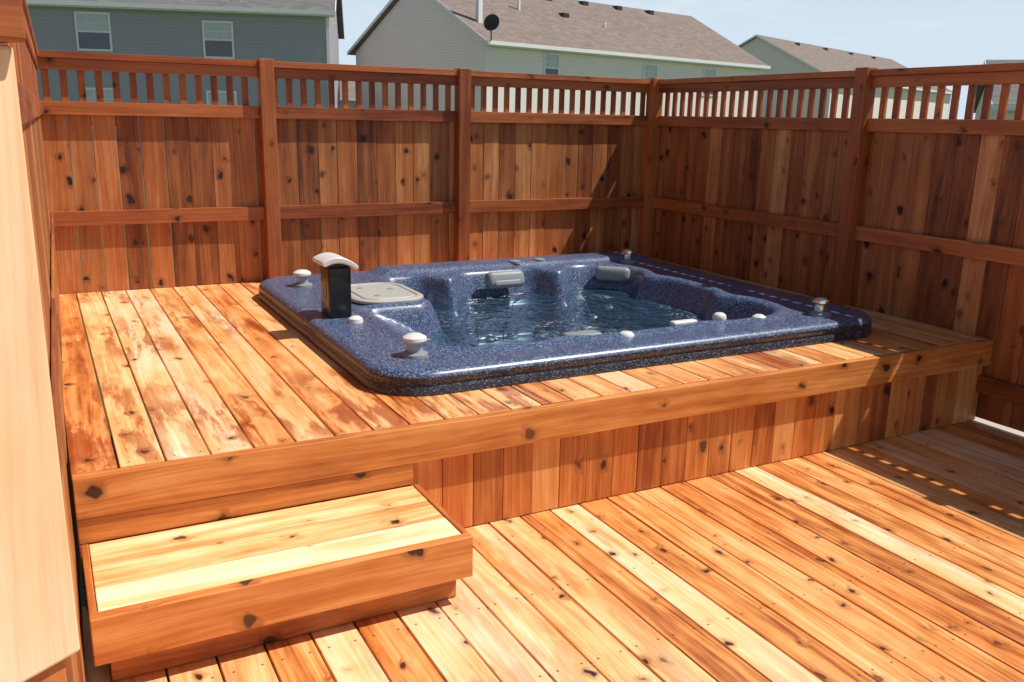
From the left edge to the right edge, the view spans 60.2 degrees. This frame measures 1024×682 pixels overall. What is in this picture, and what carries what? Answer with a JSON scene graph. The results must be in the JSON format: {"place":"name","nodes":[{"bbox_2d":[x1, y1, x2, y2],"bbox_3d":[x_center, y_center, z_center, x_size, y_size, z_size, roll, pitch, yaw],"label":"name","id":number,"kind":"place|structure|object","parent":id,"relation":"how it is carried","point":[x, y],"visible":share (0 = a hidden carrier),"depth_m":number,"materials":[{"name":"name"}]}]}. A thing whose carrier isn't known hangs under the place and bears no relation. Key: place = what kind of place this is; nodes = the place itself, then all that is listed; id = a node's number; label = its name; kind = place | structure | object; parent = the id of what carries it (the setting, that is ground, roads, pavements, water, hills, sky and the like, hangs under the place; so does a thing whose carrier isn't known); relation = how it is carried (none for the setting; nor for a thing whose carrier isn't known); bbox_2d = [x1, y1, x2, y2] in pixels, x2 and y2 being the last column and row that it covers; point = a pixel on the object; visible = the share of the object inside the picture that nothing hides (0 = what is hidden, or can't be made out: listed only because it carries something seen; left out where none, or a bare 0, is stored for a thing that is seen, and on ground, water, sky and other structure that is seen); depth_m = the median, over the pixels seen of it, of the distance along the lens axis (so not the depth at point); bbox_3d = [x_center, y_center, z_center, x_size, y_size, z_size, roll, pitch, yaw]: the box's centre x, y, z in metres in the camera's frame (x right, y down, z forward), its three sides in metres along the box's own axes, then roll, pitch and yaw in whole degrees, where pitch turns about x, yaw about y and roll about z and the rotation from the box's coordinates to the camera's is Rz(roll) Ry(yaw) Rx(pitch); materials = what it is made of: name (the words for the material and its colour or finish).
{"place":"outdoors","nodes":[
{"label":"outdoors","id":0,"kind":"place"},
{"bbox_2d":[72,173,338,681],"bbox_3d":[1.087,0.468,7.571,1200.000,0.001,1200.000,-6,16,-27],"label":"ground","id":1,"kind":"structure","parent":0,"point":[82,595],"depth_m":9.16,"materials":[{"name":"grey plant"}]},
{"bbox_2d":[28,4,339,174],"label":"walls","id":2,"kind":"structure","parent":1,"relation":"on","point":[256,36],"depth_m":32.30,"materials":[{"name":"grey"}]},
{"bbox_2d":[74,11,112,51],"bbox_3d":[-14.981,-11.076,31.642,1.200,1.330,0.047,-1,14,-9],"label":"window frame","id":3,"kind":"object","parent":2,"relation":"attached to","point":[98,31],"visible":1,"depth_m":31.61,"materials":[{"name":"white plastic"}]},
{"bbox_2d":[76,13,108,30],"bbox_3d":[-14.978,-11.355,31.591,1.060,0.624,0.008,-1,14,-9],"label":"window blind","id":4,"kind":"object","parent":3,"relation":"in","point":[93,25],"depth_m":31.58,"materials":[{"name":"white plastic"}]},
{"bbox_2d":[78,32,110,49],"bbox_3d":[-14.990,-10.778,31.736,1.060,0.565,0.008,-1,14,-9],"label":"window glass","id":5,"kind":"object","parent":3,"relation":"in","point":[89,40],"visible":1,"depth_m":31.73,"materials":[{"name":"grey glass"}]},
{"bbox_2d":[85,87,115,127],"bbox_3d":[-15.035,-8.502,32.289,1.200,1.440,0.047,-1,14,-9],"label":"window frame","id":6,"kind":"object","parent":2,"relation":"attached to","point":[93,89],"visible":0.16,"depth_m":32.15,"materials":[{"name":"white plastic"}]},
{"bbox_2d":[86,90,113,101],"bbox_3d":[-15.031,-8.807,32.231,1.060,0.679,0.008,-1,14,-9],"label":"window blind","id":7,"kind":"object","parent":6,"relation":"in","point":[90,94],"depth_m":32.20,"materials":[{"name":"white plastic"}]},
{"bbox_2d":[26,0,334,107],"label":"eave and corner trim","id":8,"kind":"object","parent":2,"relation":"attached to","point":[327,14],"visible":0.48,"depth_m":31.61,"materials":[{"name":"white"}]},
{"bbox_2d":[72,0,335,10],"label":"roof front","id":9,"kind":"structure","parent":2,"relation":"on","point":[309,4],"depth_m":32.16,"materials":[{"name":"grey"}]},
{"bbox_2d":[202,20,234,58],"bbox_3d":[-10.739,-11.015,32.327,1.090,1.310,0.048,-1,14,-9],"label":"window frame","id":10,"kind":"object","parent":2,"relation":"attached to","point":[213,31],"visible":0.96,"depth_m":32.30,"materials":[{"name":"white plastic"}]},
{"bbox_2d":[204,23,231,40],"bbox_3d":[-10.736,-11.289,32.277,0.950,0.614,0.014,-1,14,-8],"label":"window blind","id":11,"kind":"object","parent":10,"relation":"in","point":[208,28],"depth_m":32.26,"materials":[{"name":"white plastic"}]},
{"bbox_2d":[205,40,232,56],"bbox_3d":[-10.748,-10.721,32.419,0.950,0.555,0.014,-1,14,-8],"label":"window glass","id":12,"kind":"object","parent":10,"relation":"in","point":[219,48],"visible":1,"depth_m":32.41,"materials":[{"name":"grey glass"}]},
{"bbox_2d":[206,90,236,104],"bbox_3d":[-10.790,-8.576,32.939,1.090,1.440,0.048,-1,14,-9],"label":"window frame","id":13,"kind":"object","parent":2,"relation":"attached to","point":[207,98],"visible":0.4,"depth_m":32.77,"materials":[{"name":"white plastic"}]},
{"bbox_2d":[208,92,234,104],"bbox_3d":[-10.787,-8.882,32.881,0.950,0.679,0.014,-1,14,-8],"label":"window blind","id":14,"kind":"object","parent":13,"relation":"in","point":[222,97],"depth_m":32.84,"materials":[{"name":"white plastic"}]},
{"bbox_2d":[336,0,343,38],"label":"roof eave","id":15,"kind":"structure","parent":2,"relation":"on","point":[339,19],"depth_m":41.17,"materials":[{"name":"grey"}]},
{"bbox_2d":[356,0,758,116],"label":"walls","id":16,"kind":"structure","parent":1,"relation":"on","point":[430,34],"depth_m":39.62,"materials":[{"name":"beige"}]},
{"bbox_2d":[348,0,398,54],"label":"roof edge","id":17,"kind":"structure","parent":16,"relation":"on","point":[374,26],"depth_m":41.82,"materials":[{"name":"brown"}]},
{"bbox_2d":[347,0,392,54],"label":"rake board","id":18,"kind":"object","parent":17,"relation":"attached to","point":[369,26],"visible":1,"depth_m":41.75,"materials":[{"name":"white wood"}]},
{"bbox_2d":[543,52,559,74],"bbox_3d":[1.712,-11.814,38.254,0.890,1.240,0.048,-10,18,-39],"label":"window frame","id":19,"kind":"object","parent":16,"relation":"attached to","point":[545,53],"visible":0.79,"depth_m":38.14,"materials":[{"name":"white plastic"}]},
{"bbox_2d":[545,68,557,74],"bbox_3d":[1.695,-11.536,38.338,0.750,0.520,0.008,-10,18,-39],"label":"window glass","id":20,"kind":"object","parent":19,"relation":"in","point":[552,71],"visible":0.36,"depth_m":38.32,"materials":[{"name":"grey glass"}]},
{"bbox_2d":[546,54,557,67],"bbox_3d":[1.706,-12.070,38.204,0.750,0.579,0.008,-10,18,-39],"label":"window blind","id":21,"kind":"object","parent":19,"relation":"in","point":[553,57],"depth_m":38.22,"materials":[{"name":"white plastic"}]},
{"bbox_2d":[438,0,767,65],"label":"roof front","id":22,"kind":"structure","parent":16,"relation":"on","point":[624,30],"depth_m":42.55,"materials":[{"name":"brown"}]},
{"bbox_2d":[433,0,486,43],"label":"rake board","id":23,"kind":"object","parent":22,"relation":"attached to","point":[461,21],"visible":1,"depth_m":36.45,"materials":[{"name":"white wood"}]},
{"bbox_2d":[475,0,605,26],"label":"chimney pipes","id":24,"kind":"object","parent":22,"relation":"on","point":[479,11],"visible":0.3,"depth_m":36.82,"materials":[{"name":"white metal"}]},
{"bbox_2d":[547,0,653,17],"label":"roof vents","id":25,"kind":"object","parent":22,"relation":"on","point":[586,3],"visible":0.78,"depth_m":44.88,"materials":[{"name":"grey"}]},
{"bbox_2d":[482,40,770,116],"bbox_3d":[6.237,-10.869,42.229,19.340,5.316,0.540,-10,18,-39],"label":"eave and corner trim","id":26,"kind":"object","parent":16,"relation":"attached to","point":[492,43],"visible":0.71,"depth_m":39.66,"materials":[{"name":"white"}]},
{"bbox_2d":[642,63,657,78],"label":"window frame","id":27,"kind":"object","parent":16,"relation":"attached to","point":[644,64],"visible":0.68,"depth_m":42.08,"materials":[{"name":"white plastic"}]},
{"bbox_2d":[644,65,656,77],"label":"window blind","id":28,"kind":"object","parent":27,"relation":"in","point":[649,74],"depth_m":42.23,"materials":[{"name":"white plastic"}]},
{"bbox_2d":[701,68,716,95],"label":"window frame","id":29,"kind":"object","parent":16,"relation":"attached to","point":[704,69],"visible":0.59,"depth_m":44.93,"materials":[{"name":"white plastic"}]},
{"bbox_2d":[740,37,949,118],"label":"walls","id":30,"kind":"structure","parent":1,"relation":"on","point":[778,61],"depth_m":71.35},
{"bbox_2d":[756,34,951,91],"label":"roof front","id":31,"kind":"structure","parent":30,"relation":"on","point":[821,59],"depth_m":76.67,"materials":[{"name":"brown"}]},
{"bbox_2d":[756,35,822,71],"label":"rake board","id":32,"kind":"object","parent":31,"relation":"attached to","point":[786,52],"visible":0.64,"depth_m":69.76,"materials":[{"name":"white wood"}]},
{"bbox_2d":[794,43,875,58],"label":"roof vents","id":33,"kind":"object","parent":31,"relation":"on","point":[798,44],"visible":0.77,"depth_m":79.71,"materials":[{"name":"grey"}]},
{"bbox_2d":[826,87,951,118],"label":"eave and corner trim","id":34,"kind":"object","parent":30,"relation":"attached to","point":[907,88],"visible":0.2,"depth_m":79.53,"materials":[{"name":"white"}]},
{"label":"roof","id":35,"kind":"object","parent":30,"relation":"on","visible":0},
{"bbox_2d":[738,35,755,45],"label":"rake board","id":36,"kind":"object","parent":35,"relation":"attached to","point":[747,40],"visible":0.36,"depth_m":71.81,"materials":[{"name":"white wood"}]},
{"bbox_2d":[975,91,1023,119],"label":"walls","id":37,"kind":"structure","parent":1,"relation":"on","point":[1009,115],"depth_m":29.17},
{"bbox_2d":[974,85,984,112],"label":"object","id":38,"kind":"structure","parent":37,"relation":"on","point":[980,90],"depth_m":32.99,"materials":[{"name":"grey"}]},
{"bbox_2d":[991,104,1015,110],"bbox_3d":[19.084,-5.265,25.736,9.540,3.003,0.540,7,15,21],"label":"eave and corner trim","id":39,"kind":"object","parent":37,"relation":"attached to","point":[1009,108],"visible":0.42,"depth_m":26.80,"materials":[{"name":"white"}]},
{"bbox_2d":[986,60,1023,104],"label":"roof front","id":40,"kind":"structure","parent":37,"relation":"on","point":[1014,88],"depth_m":27.79,"materials":[{"name":"grey"}]},
{"bbox_2d":[340,81,355,107],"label":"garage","id":41,"kind":"structure","parent":0,"point":[351,96],"depth_m":49.62,"materials":[{"name":"beige"}]},
{"bbox_2d":[82,420,1023,681],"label":"deck","id":42,"kind":"structure","parent":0,"point":[899,558],"depth_m":2.99,"materials":[{"name":"brown wood"}]},
{"bbox_2d":[0,0,79,681],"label":"gate post","id":43,"kind":"object","parent":42,"relation":"on","point":[39,638],"visible":1,"depth_m":0.86,"materials":[{"name":"brown wood"}]},
{"bbox_2d":[0,0,85,681],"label":"wooden fence","id":44,"kind":"object","parent":42,"relation":"on","point":[26,66],"visible":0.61,"depth_m":2.52,"materials":[{"name":"brown wood"}]},
{"bbox_2d":[81,484,472,681],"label":"deck step","id":45,"kind":"object","parent":42,"relation":"on","point":[171,598],"visible":1,"depth_m":2.65,"materials":[{"name":"brown wood"}]},
{"bbox_2d":[60,258,993,611],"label":"raised deck","id":46,"kind":"structure","parent":42,"relation":"on","point":[222,402],"depth_m":3.61,"materials":[{"name":"brown wood"}]},
{"bbox_2d":[36,50,662,297],"bbox_3d":[-0.788,-1.150,6.121,4.328,1.447,0.168,-6,16,-27],"label":"wooden fence","id":47,"kind":"object","parent":46,"relation":"on","point":[464,180],"visible":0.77,"depth_m":5.88,"materials":[{"name":"brown wood"}]},
{"bbox_2d":[259,249,871,396],"bbox_3d":[0.201,0.000,5.137,2.844,1.156,2.394,-6,16,-27],"label":"hot tub","id":48,"kind":"object","parent":46,"relation":"on","point":[426,329],"visible":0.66,"depth_m":4.72,"materials":[{"name":"blue plastic"}]},
{"bbox_2d":[653,62,1023,431],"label":"wooden fence","id":49,"kind":"object","parent":42,"relation":"on","point":[920,219],"visible":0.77,"depth_m":5.24,"materials":[{"name":"brown wood"}]},
{"bbox_2d":[338,0,1023,118],"label":"sky","id":50,"kind":"structure","parent":0,"point":[910,33],"materials":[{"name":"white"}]},
{"bbox_2d":[704,70,714,76],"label":"window","id":51,"kind":"structure","parent":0,"point":[708,72],"depth_m":45.00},
{"bbox_2d":[975,417,1023,436],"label":"concrete path","id":52,"kind":"structure","parent":0,"point":[1008,429],"depth_m":5.20,"materials":[{"name":"white concrete"}]},
{"bbox_3d":[-0.831,-12.337,35.300,0.040,0.650,0.040,-10,18,-39],"label":"dish mast","id":53,"kind":"object","parent":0,"visible":0},
{"bbox_2d":[484,14,498,30],"bbox_3d":[-0.796,-12.640,35.120,0.670,0.670,0.105,6,0,19],"label":"satellite dish","id":54,"kind":"object","parent":53,"relation":"attached to","point":[491,22],"visible":1,"depth_m":35.13,"materials":[{"name":"grey metal"}]}
]}

